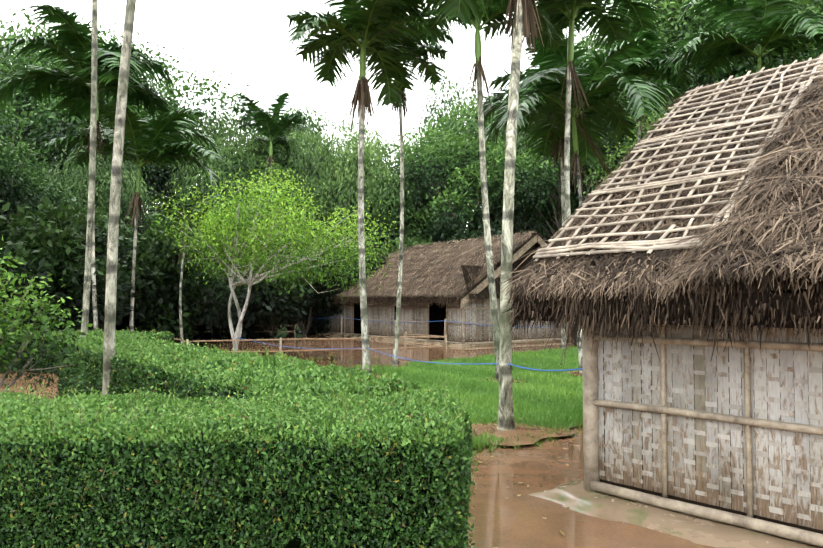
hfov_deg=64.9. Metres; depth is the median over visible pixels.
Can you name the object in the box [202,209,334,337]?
shrub
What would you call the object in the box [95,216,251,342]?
shrub
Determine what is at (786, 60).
tree
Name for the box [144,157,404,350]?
courtyard tree
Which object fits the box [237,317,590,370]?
blue rope
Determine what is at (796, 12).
tree
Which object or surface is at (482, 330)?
woven house wall
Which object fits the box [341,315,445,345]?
rope stakes
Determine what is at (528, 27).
areca dead sheaths
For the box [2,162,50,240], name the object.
tree
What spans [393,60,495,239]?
tree
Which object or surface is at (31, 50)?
tree
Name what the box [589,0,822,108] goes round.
tree
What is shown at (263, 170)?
tree
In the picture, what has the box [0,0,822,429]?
areca
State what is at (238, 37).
sky
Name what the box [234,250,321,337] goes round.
shrub
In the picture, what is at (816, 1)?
tree
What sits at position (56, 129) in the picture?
tree
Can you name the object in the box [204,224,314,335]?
shrub
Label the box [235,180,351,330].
shrub
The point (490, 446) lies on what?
stray grass tufts
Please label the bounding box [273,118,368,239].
tree
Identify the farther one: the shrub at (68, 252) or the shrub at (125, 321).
the shrub at (125, 321)
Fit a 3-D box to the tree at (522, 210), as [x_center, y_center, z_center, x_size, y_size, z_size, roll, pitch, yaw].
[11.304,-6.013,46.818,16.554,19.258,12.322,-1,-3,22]
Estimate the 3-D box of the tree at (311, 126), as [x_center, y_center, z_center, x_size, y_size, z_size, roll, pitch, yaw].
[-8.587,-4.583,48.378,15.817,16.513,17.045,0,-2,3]
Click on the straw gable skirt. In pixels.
(472, 274)
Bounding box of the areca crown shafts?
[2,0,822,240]
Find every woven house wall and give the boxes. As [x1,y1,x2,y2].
[306,298,569,341]
[597,323,822,529]
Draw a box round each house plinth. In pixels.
[292,330,573,346]
[529,478,822,547]
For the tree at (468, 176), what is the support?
on the ground at (514, 520)
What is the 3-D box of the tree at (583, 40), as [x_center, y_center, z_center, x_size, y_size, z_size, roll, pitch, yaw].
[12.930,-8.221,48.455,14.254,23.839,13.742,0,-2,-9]
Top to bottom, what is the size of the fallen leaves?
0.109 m
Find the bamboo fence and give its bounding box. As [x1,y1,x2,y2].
[150,324,446,355]
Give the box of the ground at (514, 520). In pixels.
[0,324,715,547]
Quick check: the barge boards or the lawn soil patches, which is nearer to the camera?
the lawn soil patches
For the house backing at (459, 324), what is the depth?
26.02 m
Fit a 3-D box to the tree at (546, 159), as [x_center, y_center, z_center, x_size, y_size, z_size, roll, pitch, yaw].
[9.049,-3.164,36.836,10.979,12.826,7.179,0,-2,-6]
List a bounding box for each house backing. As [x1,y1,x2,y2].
[329,298,560,341]
[600,325,822,533]
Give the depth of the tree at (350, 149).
36.01 m
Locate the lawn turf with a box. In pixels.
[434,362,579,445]
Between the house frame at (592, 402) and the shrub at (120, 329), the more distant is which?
the shrub at (120, 329)
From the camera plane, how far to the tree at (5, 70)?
37.64 m
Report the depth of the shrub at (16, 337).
6.98 m
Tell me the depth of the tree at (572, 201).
37.03 m
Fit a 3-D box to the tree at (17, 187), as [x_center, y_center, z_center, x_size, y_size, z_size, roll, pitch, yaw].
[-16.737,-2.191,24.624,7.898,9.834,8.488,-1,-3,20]
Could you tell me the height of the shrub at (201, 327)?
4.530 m
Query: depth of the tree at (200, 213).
33.93 m
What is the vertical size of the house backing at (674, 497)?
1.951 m
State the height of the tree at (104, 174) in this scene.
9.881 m
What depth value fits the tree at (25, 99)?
35.54 m
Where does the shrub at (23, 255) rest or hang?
on the ground at (514, 520)
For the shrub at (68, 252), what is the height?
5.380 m
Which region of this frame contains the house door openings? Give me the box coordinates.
[354,302,445,340]
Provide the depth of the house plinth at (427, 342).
25.64 m
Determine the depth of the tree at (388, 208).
36.10 m
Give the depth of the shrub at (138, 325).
30.39 m
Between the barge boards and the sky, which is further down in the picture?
the barge boards
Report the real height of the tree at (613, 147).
17.946 m
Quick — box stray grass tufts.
[260,353,582,457]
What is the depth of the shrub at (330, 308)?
30.83 m
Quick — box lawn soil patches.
[374,365,582,445]
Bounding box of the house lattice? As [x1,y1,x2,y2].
[532,54,822,261]
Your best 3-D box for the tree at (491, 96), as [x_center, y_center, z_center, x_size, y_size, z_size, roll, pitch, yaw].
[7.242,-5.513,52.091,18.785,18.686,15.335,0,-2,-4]
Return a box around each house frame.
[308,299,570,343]
[582,324,822,546]
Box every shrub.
[0,190,147,331]
[0,200,59,327]
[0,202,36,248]
[0,235,92,391]
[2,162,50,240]
[33,198,162,331]
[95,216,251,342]
[98,314,138,328]
[116,325,126,330]
[126,309,146,332]
[172,264,226,336]
[174,228,229,334]
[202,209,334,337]
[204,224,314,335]
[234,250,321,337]
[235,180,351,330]
[287,248,351,334]
[305,239,377,316]
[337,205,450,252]
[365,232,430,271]
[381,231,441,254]
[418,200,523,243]
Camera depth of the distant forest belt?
65.03 m
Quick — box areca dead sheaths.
[73,0,650,263]
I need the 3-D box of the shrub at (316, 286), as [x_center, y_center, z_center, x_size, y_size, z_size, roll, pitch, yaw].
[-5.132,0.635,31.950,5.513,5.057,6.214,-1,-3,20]
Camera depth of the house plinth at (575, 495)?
4.76 m
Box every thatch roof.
[326,232,552,303]
[513,79,822,328]
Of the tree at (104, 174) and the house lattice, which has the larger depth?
the tree at (104, 174)
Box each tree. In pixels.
[0,8,174,192]
[0,23,207,219]
[0,99,87,233]
[1,21,62,70]
[2,10,178,203]
[11,33,250,225]
[15,121,162,239]
[142,192,247,235]
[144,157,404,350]
[167,106,287,232]
[190,104,336,188]
[190,141,355,239]
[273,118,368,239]
[296,107,420,248]
[324,132,468,240]
[365,94,570,234]
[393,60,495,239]
[442,87,560,233]
[472,132,553,236]
[474,34,644,229]
[477,121,626,238]
[527,28,606,69]
[528,168,612,239]
[530,0,822,123]
[545,27,797,208]
[572,70,746,197]
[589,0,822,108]
[699,0,822,79]
[730,0,822,75]
[800,0,822,47]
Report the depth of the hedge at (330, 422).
3.47 m
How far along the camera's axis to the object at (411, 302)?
26.94 m
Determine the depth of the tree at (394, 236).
34.99 m
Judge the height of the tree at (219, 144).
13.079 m
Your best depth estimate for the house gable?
24.30 m
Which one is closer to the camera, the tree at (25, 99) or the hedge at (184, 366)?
the hedge at (184, 366)
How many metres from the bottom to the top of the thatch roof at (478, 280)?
2.854 m
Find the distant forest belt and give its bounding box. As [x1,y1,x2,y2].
[177,194,551,242]
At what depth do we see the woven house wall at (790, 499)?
4.72 m
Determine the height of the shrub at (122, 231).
5.978 m
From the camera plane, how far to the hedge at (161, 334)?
14.85 m
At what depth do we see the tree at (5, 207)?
22.70 m
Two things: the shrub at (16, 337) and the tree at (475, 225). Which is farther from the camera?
the tree at (475, 225)
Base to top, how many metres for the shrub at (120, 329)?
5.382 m
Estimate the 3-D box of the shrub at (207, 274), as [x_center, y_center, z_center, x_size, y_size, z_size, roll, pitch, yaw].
[-9.325,0.218,31.363,6.436,5.903,7.255,-2,-3,40]
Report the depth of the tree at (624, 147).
31.00 m
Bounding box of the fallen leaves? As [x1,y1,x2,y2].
[294,337,702,547]
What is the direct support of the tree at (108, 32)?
on the ground at (514, 520)
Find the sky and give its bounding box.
[0,0,628,225]
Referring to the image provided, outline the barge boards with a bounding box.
[461,235,546,307]
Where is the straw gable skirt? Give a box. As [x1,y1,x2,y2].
[462,266,523,307]
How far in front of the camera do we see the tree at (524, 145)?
36.34 m
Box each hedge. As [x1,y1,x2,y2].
[0,327,174,372]
[0,372,478,547]
[57,329,427,399]
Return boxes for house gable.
[461,239,539,298]
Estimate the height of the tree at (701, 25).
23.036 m

